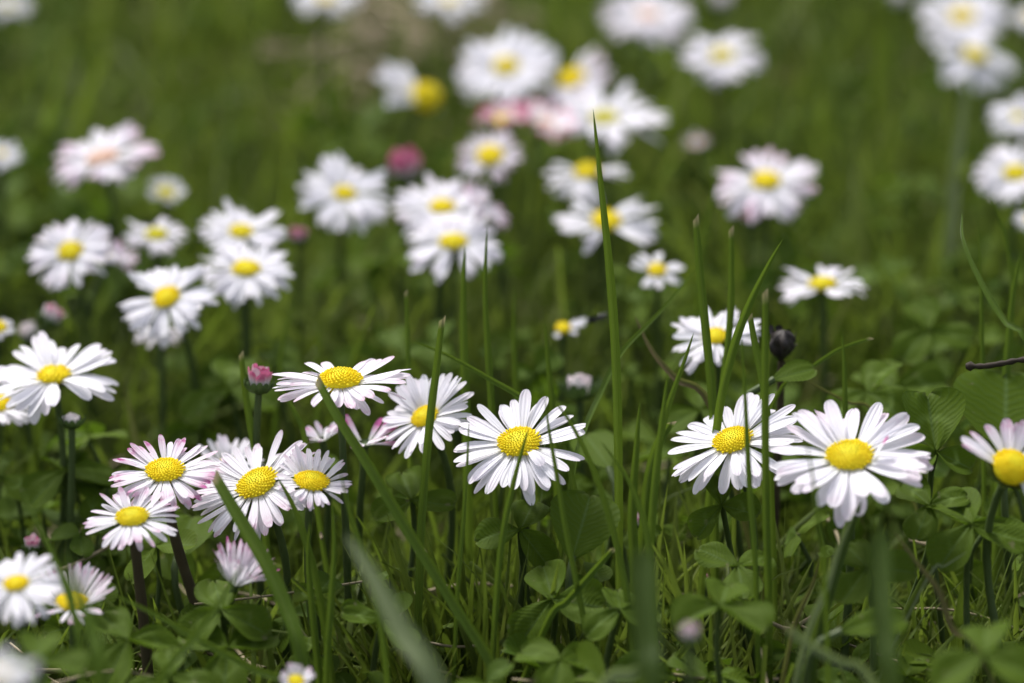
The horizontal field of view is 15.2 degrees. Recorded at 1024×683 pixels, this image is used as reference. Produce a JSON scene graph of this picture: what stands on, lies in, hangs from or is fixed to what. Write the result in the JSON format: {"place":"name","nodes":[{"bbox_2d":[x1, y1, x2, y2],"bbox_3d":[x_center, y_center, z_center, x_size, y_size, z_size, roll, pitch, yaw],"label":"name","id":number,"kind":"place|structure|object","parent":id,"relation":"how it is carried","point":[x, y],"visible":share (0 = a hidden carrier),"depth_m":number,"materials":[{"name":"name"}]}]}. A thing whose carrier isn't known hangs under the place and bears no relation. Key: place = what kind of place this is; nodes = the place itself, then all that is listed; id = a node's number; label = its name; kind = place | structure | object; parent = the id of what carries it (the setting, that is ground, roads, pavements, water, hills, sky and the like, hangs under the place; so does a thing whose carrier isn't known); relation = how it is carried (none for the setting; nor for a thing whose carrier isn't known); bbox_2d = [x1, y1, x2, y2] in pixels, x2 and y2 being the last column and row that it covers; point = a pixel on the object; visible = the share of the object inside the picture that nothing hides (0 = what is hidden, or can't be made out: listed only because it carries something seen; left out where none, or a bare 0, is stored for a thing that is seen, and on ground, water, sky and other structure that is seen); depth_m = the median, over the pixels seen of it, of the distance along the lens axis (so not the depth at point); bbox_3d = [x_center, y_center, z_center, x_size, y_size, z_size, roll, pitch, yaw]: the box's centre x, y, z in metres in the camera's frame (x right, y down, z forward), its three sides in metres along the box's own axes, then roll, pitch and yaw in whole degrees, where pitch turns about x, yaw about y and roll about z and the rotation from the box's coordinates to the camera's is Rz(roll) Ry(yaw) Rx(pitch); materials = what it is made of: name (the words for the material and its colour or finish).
{"place":"outdoors","nodes":[
{"label":"outdoors","id":0,"kind":"place"},
{"bbox_2d":[0,0,1023,682],"bbox_3d":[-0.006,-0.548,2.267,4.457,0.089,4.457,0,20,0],"label":"grass","id":1,"kind":"structure","parent":0,"point":[134,404],"depth_m":0.85,"materials":[{"name":"plant"}]},
{"bbox_2d":[0,141,22,364],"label":"daisy","id":2,"kind":"object","parent":1,"relation":"on","point":[6,156],"visible":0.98,"depth_m":0.83,"materials":[{"name":"white plant"}]},
{"bbox_2d":[0,552,63,682],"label":"daisy","id":3,"kind":"object","parent":1,"relation":"on","point":[17,583],"visible":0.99,"depth_m":0.62,"materials":[{"name":"white plant"}]},
{"bbox_2d":[8,631,88,682],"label":"clover leaf","id":4,"kind":"object","parent":1,"relation":"on","point":[73,661],"visible":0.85,"depth_m":0.60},
{"bbox_2d":[0,331,118,595],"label":"daisy","id":5,"kind":"object","parent":1,"relation":"on","point":[46,377],"visible":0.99,"depth_m":0.70,"materials":[{"name":"white plant"}]},
{"bbox_2d":[20,451,113,570],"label":"clover leaf","id":6,"kind":"object","parent":1,"relation":"on","point":[40,488],"visible":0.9,"depth_m":0.71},
{"bbox_2d":[25,218,114,451],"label":"daisy","id":7,"kind":"object","parent":1,"relation":"on","point":[67,251],"visible":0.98,"depth_m":0.76,"materials":[{"name":"white plant"}]},
{"bbox_2d":[58,413,85,584],"bbox_3d":[-0.080,0.037,0.708,0.005,0.052,0.005,0,20,0],"label":"daisy bud","id":8,"kind":"object","parent":1,"relation":"on","point":[71,422],"visible":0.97,"depth_m":0.70,"materials":[{"name":"green plant"}]},
{"bbox_2d":[34,562,114,682],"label":"daisy","id":9,"kind":"object","parent":1,"relation":"on","point":[86,575],"visible":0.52,"depth_m":0.65,"materials":[{"name":"white plant"}]},
{"bbox_2d":[64,549,106,682],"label":"grass blade","id":10,"kind":"object","parent":1,"relation":"on","point":[95,647],"depth_m":0.58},
{"bbox_2d":[52,122,159,382],"bbox_3d":[-0.086,-0.012,0.819,0.023,0.068,0.023,0,20,0],"label":"daisy","id":11,"kind":"object","parent":1,"relation":"on","point":[103,161],"visible":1,"depth_m":0.81,"materials":[{"name":"white plant"}]},
{"bbox_2d":[82,238,138,461],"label":"daisy","id":12,"kind":"object","parent":1,"relation":"on","point":[117,252],"visible":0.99,"depth_m":0.77,"materials":[{"name":"white plant"}]},
{"bbox_2d":[83,487,178,676],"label":"daisy","id":13,"kind":"object","parent":1,"relation":"on","point":[129,522],"visible":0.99,"depth_m":0.66,"materials":[{"name":"white plant"}]},
{"bbox_2d":[86,606,179,682],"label":"clover leaf","id":14,"kind":"object","parent":1,"relation":"on","point":[115,621],"visible":0.83,"depth_m":0.64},
{"bbox_2d":[123,217,187,412],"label":"daisy","id":15,"kind":"object","parent":1,"relation":"on","point":[157,238],"visible":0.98,"depth_m":0.78,"materials":[{"name":"white plant"}]},
{"bbox_2d":[108,434,220,656],"bbox_3d":[-0.061,0.045,0.681,0.020,0.055,0.020,0,20,0],"label":"daisy","id":16,"kind":"object","parent":1,"relation":"on","point":[167,471],"visible":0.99,"depth_m":0.67,"materials":[{"name":"white plant"}]},
{"bbox_2d":[118,264,218,512],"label":"daisy","id":17,"kind":"object","parent":1,"relation":"on","point":[176,302],"visible":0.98,"depth_m":0.74,"materials":[{"name":"white plant"}]},
{"bbox_2d":[127,647,212,682],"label":"clover leaf","id":18,"kind":"object","parent":1,"relation":"on","point":[161,657],"visible":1,"depth_m":0.63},
{"bbox_2d":[161,512,212,614],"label":"leaf","id":19,"kind":"object","parent":1,"relation":"on","point":[184,520],"visible":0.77,"depth_m":0.69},
{"bbox_2d":[113,594,287,682],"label":"grass blade","id":20,"kind":"object","parent":1,"relation":"on","point":[229,656],"depth_m":0.63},
{"bbox_2d":[177,579,272,649],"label":"clover leaf","id":21,"kind":"object","parent":1,"relation":"on","point":[253,622],"visible":0.84,"depth_m":0.65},
{"bbox_2d":[177,624,279,682],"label":"clover leaf","id":22,"kind":"object","parent":1,"relation":"on","point":[219,668],"visible":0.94,"depth_m":0.65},
{"bbox_2d":[180,356,279,467],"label":"clover leaf","id":23,"kind":"object","parent":1,"relation":"on","point":[198,406],"visible":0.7,"depth_m":0.74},
{"bbox_2d":[196,198,286,441],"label":"daisy","id":24,"kind":"object","parent":1,"relation":"on","point":[239,230],"visible":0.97,"depth_m":0.77,"materials":[{"name":"white plant"}]},
{"bbox_2d":[213,536,279,631],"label":"daisy","id":25,"kind":"object","parent":1,"relation":"on","point":[232,561],"visible":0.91,"depth_m":0.65,"materials":[{"name":"white plant"}]},
{"bbox_2d":[200,244,293,439],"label":"daisy","id":26,"kind":"object","parent":1,"relation":"on","point":[245,277],"visible":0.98,"depth_m":0.75,"materials":[{"name":"white plant"}]},
{"bbox_2d":[191,430,320,670],"bbox_3d":[-0.045,0.045,0.683,0.024,0.054,0.023,0,20,0],"label":"daisy","id":27,"kind":"object","parent":1,"relation":"on","point":[255,489],"visible":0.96,"depth_m":0.68,"materials":[{"name":"white plant"}]},
{"bbox_2d":[243,363,274,604],"bbox_3d":[-0.045,0.034,0.699,0.006,0.064,0.006,0,20,0],"label":"daisy bud","id":28,"kind":"object","parent":1,"relation":"on","point":[257,382],"visible":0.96,"depth_m":0.69,"materials":[{"name":"pink plant"}]},
{"bbox_2d":[212,469,312,682],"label":"grass blade","id":29,"kind":"object","parent":1,"relation":"on","point":[259,551],"depth_m":0.65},
{"bbox_2d":[278,479,335,682],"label":"grass blade","id":30,"kind":"object","parent":1,"relation":"on","point":[315,575],"depth_m":0.66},
{"bbox_2d":[275,444,351,670],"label":"daisy","id":31,"kind":"object","parent":1,"relation":"on","point":[308,484],"visible":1,"depth_m":0.67,"materials":[{"name":"white plant"}]},
{"bbox_2d":[295,0,360,134],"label":"daisy","id":32,"kind":"object","parent":1,"relation":"on","point":[336,6],"visible":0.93,"depth_m":0.94,"materials":[{"name":"white plant"}]},
{"bbox_2d":[272,356,409,672],"bbox_3d":[-0.030,0.036,0.686,0.025,0.068,0.020,0,20,0],"label":"daisy","id":33,"kind":"object","parent":1,"relation":"on","point":[347,387],"visible":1,"depth_m":0.67,"materials":[{"name":"white plant"}]},
{"bbox_2d":[296,152,391,408],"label":"daisy","id":34,"kind":"object","parent":1,"relation":"on","point":[340,185],"visible":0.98,"depth_m":0.80,"materials":[{"name":"white plant"}]},
{"bbox_2d":[345,414,397,626],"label":"daisy","id":35,"kind":"object","parent":1,"relation":"on","point":[366,443],"visible":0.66,"depth_m":0.69,"materials":[{"name":"white plant"}]},
{"bbox_2d":[340,589,420,670],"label":"clover leaf","id":36,"kind":"object","parent":1,"relation":"on","point":[354,611],"visible":0.62,"depth_m":0.66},
{"bbox_2d":[345,533,444,682],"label":"grass blade","id":37,"kind":"object","parent":1,"relation":"on","point":[413,646],"depth_m":0.57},
{"bbox_2d":[250,0,545,150],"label":"dry patch","id":38,"kind":"object","parent":1,"relation":"on","point":[373,32],"visible":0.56,"depth_m":1.00,"materials":[{"name":"plant"}]},
{"bbox_2d":[384,146,424,313],"bbox_3d":[-0.023,-0.013,0.836,0.009,0.060,0.009,0,20,0],"label":"daisy bud","id":39,"kind":"object","parent":1,"relation":"on","point":[405,170],"visible":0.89,"depth_m":0.83,"materials":[{"name":"pink plant"}]},
{"bbox_2d":[371,61,441,254],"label":"daisy","id":40,"kind":"object","parent":1,"relation":"on","point":[423,97],"visible":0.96,"depth_m":0.87,"materials":[{"name":"white plant"}]},
{"bbox_2d":[315,374,503,682],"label":"grass blade","id":41,"kind":"object","parent":1,"relation":"on","point":[406,528],"depth_m":0.65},
{"bbox_2d":[371,465,456,658],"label":"clover leaf","id":42,"kind":"object","parent":1,"relation":"on","point":[406,483],"visible":0.81,"depth_m":0.69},
{"bbox_2d":[382,373,473,588],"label":"daisy","id":43,"kind":"object","parent":1,"relation":"on","point":[412,407],"visible":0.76,"depth_m":0.69,"materials":[{"name":"white plant"}]},
{"bbox_2d":[414,315,445,682],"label":"grass blade","id":44,"kind":"object","parent":1,"relation":"on","point":[427,445],"depth_m":0.67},
{"bbox_2d":[392,172,492,433],"bbox_3d":[-0.014,-0.002,0.797,0.021,0.064,0.021,0,20,0],"label":"daisy","id":45,"kind":"object","parent":1,"relation":"on","point":[445,203],"visible":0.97,"depth_m":0.79,"materials":[{"name":"white plant"}]},
{"bbox_2d":[416,0,484,145],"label":"daisy","id":46,"kind":"object","parent":1,"relation":"on","point":[451,12],"visible":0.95,"depth_m":0.94,"materials":[{"name":"white plant"}]},
{"bbox_2d":[407,203,502,455],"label":"daisy","id":47,"kind":"object","parent":1,"relation":"on","point":[451,241],"visible":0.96,"depth_m":0.77,"materials":[{"name":"white plant"}]},
{"bbox_2d":[460,249,472,578],"bbox_3d":[-0.008,0.023,0.705,0.002,0.079,0.019,0,20,0],"label":"grass blade","id":48,"kind":"object","parent":1,"relation":"on","point":[465,388],"depth_m":0.70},
{"bbox_2d":[456,129,522,348],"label":"daisy","id":49,"kind":"object","parent":1,"relation":"on","point":[494,157],"visible":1,"depth_m":0.82,"materials":[{"name":"white plant"}]},
{"bbox_2d":[483,231,497,558],"bbox_3d":[-0.004,0.022,0.700,0.003,0.084,0.019,0,20,0],"label":"grass blade","id":50,"kind":"object","parent":1,"relation":"on","point":[489,371],"depth_m":0.69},
{"bbox_2d":[472,101,528,287],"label":"daisy","id":51,"kind":"object","parent":1,"relation":"on","point":[493,113],"visible":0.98,"depth_m":0.84,"materials":[{"name":"pink plant"}]},
{"bbox_2d":[454,26,558,237],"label":"daisy","id":52,"kind":"object","parent":1,"relation":"on","point":[516,66],"visible":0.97,"depth_m":0.88,"materials":[{"name":"white plant"}]},
{"bbox_2d":[490,428,528,682],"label":"grass blade","id":53,"kind":"object","parent":1,"relation":"on","point":[499,561],"depth_m":0.66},
{"bbox_2d":[0,0,1023,682],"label":"clover cover","id":54,"kind":"object","parent":1,"relation":"on","point":[62,204],"visible":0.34,"depth_m":0.80,"materials":[{"name":"plant"}]},
{"bbox_2d":[802,606,908,682],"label":"daisy leaf","id":55,"kind":"object","parent":54,"relation":"on","point":[860,623],"visible":0.73,"depth_m":0.63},
{"bbox_2d":[0,0,1023,682],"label":"clover stalks","id":56,"kind":"object","parent":1,"relation":"on","point":[496,394],"visible":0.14,"depth_m":0.82,"materials":[{"name":"plant"}]},
{"bbox_2d":[474,499,557,604],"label":"clover leaf","id":57,"kind":"object","parent":1,"relation":"on","point":[542,548],"visible":0.93,"depth_m":0.68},
{"bbox_2d":[9,505,1023,682],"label":"withered stalks","id":58,"kind":"object","parent":1,"relation":"on","point":[775,624],"visible":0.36,"depth_m":0.68,"materials":[{"name":"plant"}]},
{"bbox_2d":[10,0,1023,673],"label":"dry straw","id":59,"kind":"object","parent":1,"relation":"on","point":[54,670],"visible":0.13,"depth_m":0.93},
{"bbox_2d":[453,389,619,682],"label":"daisy","id":60,"kind":"object","parent":1,"relation":"on","point":[499,452],"depth_m":0.67,"materials":[{"name":"plant"}]},
{"bbox_2d":[515,97,576,310],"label":"daisy","id":61,"kind":"object","parent":1,"relation":"on","point":[543,120],"visible":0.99,"depth_m":0.85,"materials":[{"name":"plant"}]},
{"bbox_2d":[514,636,588,682],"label":"clover leaf","id":62,"kind":"object","parent":1,"relation":"on","point":[556,669],"visible":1,"depth_m":0.64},
{"bbox_2d":[507,559,605,645],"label":"clover leaf","id":63,"kind":"object","parent":1,"relation":"on","point":[527,621],"visible":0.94,"depth_m":0.66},
{"bbox_2d":[545,400,592,682],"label":"grass blade","id":64,"kind":"object","parent":1,"relation":"on","point":[568,543],"depth_m":0.66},
{"bbox_2d":[540,46,612,273],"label":"daisy","id":65,"kind":"object","parent":1,"relation":"on","point":[575,81],"visible":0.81,"depth_m":0.88,"materials":[{"name":"white plant"}]},
{"bbox_2d":[557,373,602,475],"bbox_3d":[0.013,0.029,0.733,0.009,0.050,0.008,0,20,0],"label":"daisy bud","id":66,"kind":"object","parent":1,"relation":"on","point":[579,388],"visible":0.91,"depth_m":0.72,"materials":[{"name":"white plant"}]},
{"bbox_2d":[542,162,629,377],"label":"daisy","id":67,"kind":"object","parent":1,"relation":"on","point":[584,175],"visible":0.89,"depth_m":0.82,"materials":[{"name":"white plant"}]},
{"bbox_2d":[570,429,613,586],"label":"daisy leaf","id":68,"kind":"object","parent":1,"relation":"on","point":[593,441],"visible":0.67,"depth_m":0.70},
{"bbox_2d":[554,400,634,682],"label":"grass blade","id":69,"kind":"object","parent":1,"relation":"on","point":[613,533],"depth_m":0.65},
{"bbox_2d":[553,195,658,365],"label":"daisy","id":70,"kind":"object","parent":1,"relation":"on","point":[638,230],"visible":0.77,"depth_m":0.79,"materials":[{"name":"white plant"}]},
{"bbox_2d":[581,588,631,673],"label":"clover leaf","id":71,"kind":"object","parent":1,"relation":"on","point":[599,624],"visible":0.74,"depth_m":0.65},
{"bbox_2d":[593,111,622,644],"bbox_3d":[0.017,0.014,0.683,0.006,0.111,0.017,0,20,0],"label":"grass blade","id":72,"kind":"object","parent":1,"relation":"on","point":[616,377],"depth_m":0.68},
{"bbox_2d":[551,76,668,343],"bbox_3d":[0.021,-0.025,0.857,0.028,0.066,0.026,0,20,0],"label":"daisy","id":73,"kind":"object","parent":1,"relation":"on","point":[609,118],"visible":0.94,"depth_m":0.85,"materials":[{"name":"white plant"}]},
{"bbox_2d":[629,548,661,682],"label":"grass blade","id":74,"kind":"object","parent":1,"relation":"on","point":[645,626],"depth_m":0.57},
{"bbox_2d":[598,0,693,203],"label":"daisy","id":75,"kind":"object","parent":1,"relation":"on","point":[647,17],"visible":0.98,"depth_m":0.92,"materials":[{"name":"white plant"}]},
{"bbox_2d":[631,252,684,489],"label":"daisy","id":76,"kind":"object","parent":1,"relation":"on","point":[656,272],"visible":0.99,"depth_m":0.77,"materials":[{"name":"white plant"}]},
{"bbox_2d":[648,374,667,555],"bbox_3d":[0.024,0.042,0.664,0.005,0.071,0.017,0,20,0],"label":"grass blade","id":77,"kind":"object","parent":1,"relation":"on","point":[654,492],"depth_m":0.66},
{"bbox_2d":[659,381,733,511],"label":"clover leaf","id":78,"kind":"object","parent":1,"relation":"on","point":[683,416],"visible":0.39,"depth_m":0.72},
{"bbox_2d":[693,213,718,646],"bbox_3d":[0.035,0.023,0.690,0.005,0.089,0.021,0,20,0],"label":"grass blade","id":79,"kind":"object","parent":1,"relation":"on","point":[707,349],"depth_m":0.69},
{"bbox_2d":[671,307,761,543],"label":"daisy","id":80,"kind":"object","parent":1,"relation":"on","point":[716,324],"visible":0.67,"depth_m":0.71,"materials":[{"name":"white plant"}]},
{"bbox_2d":[669,577,774,682],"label":"clover leaf","id":81,"kind":"object","parent":1,"relation":"on","point":[757,616],"visible":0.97,"depth_m":0.64,"materials":[{"name":"plant"}]},
{"bbox_2d":[679,32,764,210],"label":"daisy","id":82,"kind":"object","parent":1,"relation":"on","point":[722,58],"visible":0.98,"depth_m":0.89,"materials":[{"name":"white plant"}]},
{"bbox_2d":[687,474,760,650],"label":"clover leaf","id":83,"kind":"object","parent":1,"relation":"on","point":[701,522],"visible":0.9,"depth_m":0.68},
{"bbox_2d":[694,541,776,673],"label":"clover leaf","id":84,"kind":"object","parent":1,"relation":"on","point":[714,554],"visible":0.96,"depth_m":0.66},
{"bbox_2d":[695,241,781,641],"bbox_3d":[0.040,0.025,0.684,0.016,0.088,0.012,0,20,0],"label":"grass blade","id":85,"kind":"object","parent":1,"relation":"on","point":[727,371],"depth_m":0.68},
{"bbox_2d":[668,359,816,645],"bbox_3d":[0.041,0.038,0.689,0.027,0.063,0.033,0,20,0],"label":"daisy","id":86,"kind":"object","parent":1,"relation":"on","point":[727,445],"depth_m":0.68,"materials":[{"name":"plant"}]},
{"bbox_2d":[741,334,760,682],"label":"grass blade","id":87,"kind":"object","parent":1,"relation":"on","point":[753,538],"depth_m":0.65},
{"bbox_2d":[748,314,777,633],"bbox_3d":[0.045,0.032,0.686,0.006,0.074,0.014,0,20,0],"label":"grass blade","id":88,"kind":"object","parent":1,"relation":"on","point":[756,350],"depth_m":0.68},
{"bbox_2d":[714,147,817,319],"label":"daisy","id":89,"kind":"object","parent":1,"relation":"on","point":[764,189],"visible":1,"depth_m":0.81,"materials":[{"name":"white plant"}]},
{"bbox_2d":[761,288,772,682],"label":"grass blade","id":90,"kind":"object","parent":1,"relation":"on","point":[766,478],"depth_m":0.66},
{"bbox_2d":[768,325,796,553],"bbox_3d":[0.049,0.028,0.710,0.006,0.065,0.005,0,20,0],"label":"seed head","id":91,"kind":"object","parent":1,"relation":"on","point":[781,345],"visible":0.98,"depth_m":0.70},
{"bbox_2d":[777,265,867,413],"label":"daisy","id":92,"kind":"object","parent":1,"relation":"on","point":[822,284],"visible":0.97,"depth_m":0.76,"materials":[{"name":"white plant"}]},
{"bbox_2d":[806,501,861,682],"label":"grass blade","id":93,"kind":"object","parent":1,"relation":"on","point":[818,630],"depth_m":0.65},
{"bbox_2d":[770,399,932,670],"bbox_3d":[0.058,0.045,0.663,0.028,0.067,0.027,0,20,0],"label":"daisy","id":94,"kind":"object","parent":1,"relation":"on","point":[846,466],"visible":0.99,"depth_m":0.65,"materials":[{"name":"white plant"}]},
{"bbox_2d":[824,360,908,421],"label":"clover leaf","id":95,"kind":"object","parent":1,"relation":"on","point":[874,374],"visible":0.59,"depth_m":0.71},
{"bbox_2d":[833,538,917,678],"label":"clover leaf","id":96,"kind":"object","parent":1,"relation":"on","point":[853,587],"visible":0.81,"depth_m":0.65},
{"bbox_2d":[869,528,899,682],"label":"grass blade","id":97,"kind":"object","parent":1,"relation":"on","point":[883,629],"depth_m":0.58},
{"bbox_2d":[851,360,949,516],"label":"clover leaf","id":98,"kind":"object","parent":1,"relation":"on","point":[927,377],"visible":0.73,"depth_m":0.73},
{"bbox_2d":[895,475,969,607],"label":"clover leaf","id":99,"kind":"object","parent":1,"relation":"on","point":[921,524],"visible":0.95,"depth_m":0.66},
{"bbox_2d":[892,295,974,518],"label":"clover leaf","id":100,"kind":"object","parent":1,"relation":"on","point":[915,346],"visible":0.88,"depth_m":0.74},
{"bbox_2d":[899,387,974,649],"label":"clover leaf","id":101,"kind":"object","parent":1,"relation":"on","point":[936,415],"visible":0.87,"depth_m":0.67,"materials":[{"name":"plant"}]},
{"bbox_2d":[941,74,967,358],"bbox_3d":[0.096,-0.020,0.837,0.008,0.070,0.033,0,20,0],"label":"grass blade","id":102,"kind":"object","parent":1,"relation":"on","point":[950,236],"depth_m":0.83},
{"bbox_2d":[916,0,1009,145],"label":"daisy","id":103,"kind":"object","parent":1,"relation":"on","point":[982,17],"visible":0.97,"depth_m":0.92,"materials":[{"name":"white plant"}]},
{"bbox_2d":[923,487,1023,679],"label":"clover leaf","id":104,"kind":"object","parent":1,"relation":"on","point":[945,546],"visible":0.96,"depth_m":0.66,"materials":[{"name":"plant"}]},
{"bbox_2d":[929,28,1017,138],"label":"daisy","id":105,"kind":"object","parent":1,"relation":"on","point":[977,58],"visible":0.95,"depth_m":0.89,"materials":[{"name":"white plant"}]},
{"bbox_2d":[928,620,1023,682],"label":"clover leaf","id":106,"kind":"object","parent":1,"relation":"on","point":[1006,661],"visible":1,"depth_m":0.60,"materials":[{"name":"plant"}]},
{"bbox_2d":[953,369,1023,630],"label":"daisy leaf","id":107,"kind":"object","parent":1,"relation":"on","point":[994,398],"visible":0.56,"depth_m":0.69,"materials":[{"name":"plant"}]},
{"bbox_2d":[961,418,1023,647],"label":"daisy","id":108,"kind":"object","parent":1,"relation":"on","point":[1006,467],"visible":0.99,"depth_m":0.65,"materials":[{"name":"white plant"}]},
{"bbox_2d":[972,142,1023,315],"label":"daisy","id":109,"kind":"object","parent":1,"relation":"on","point":[1006,162],"visible":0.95,"depth_m":0.81,"materials":[{"name":"white plant"}]},
{"bbox_2d":[987,93,1023,295],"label":"daisy","id":110,"kind":"object","parent":1,"relation":"on","point":[1013,124],"visible":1,"depth_m":0.85,"materials":[{"name":"white plant"}]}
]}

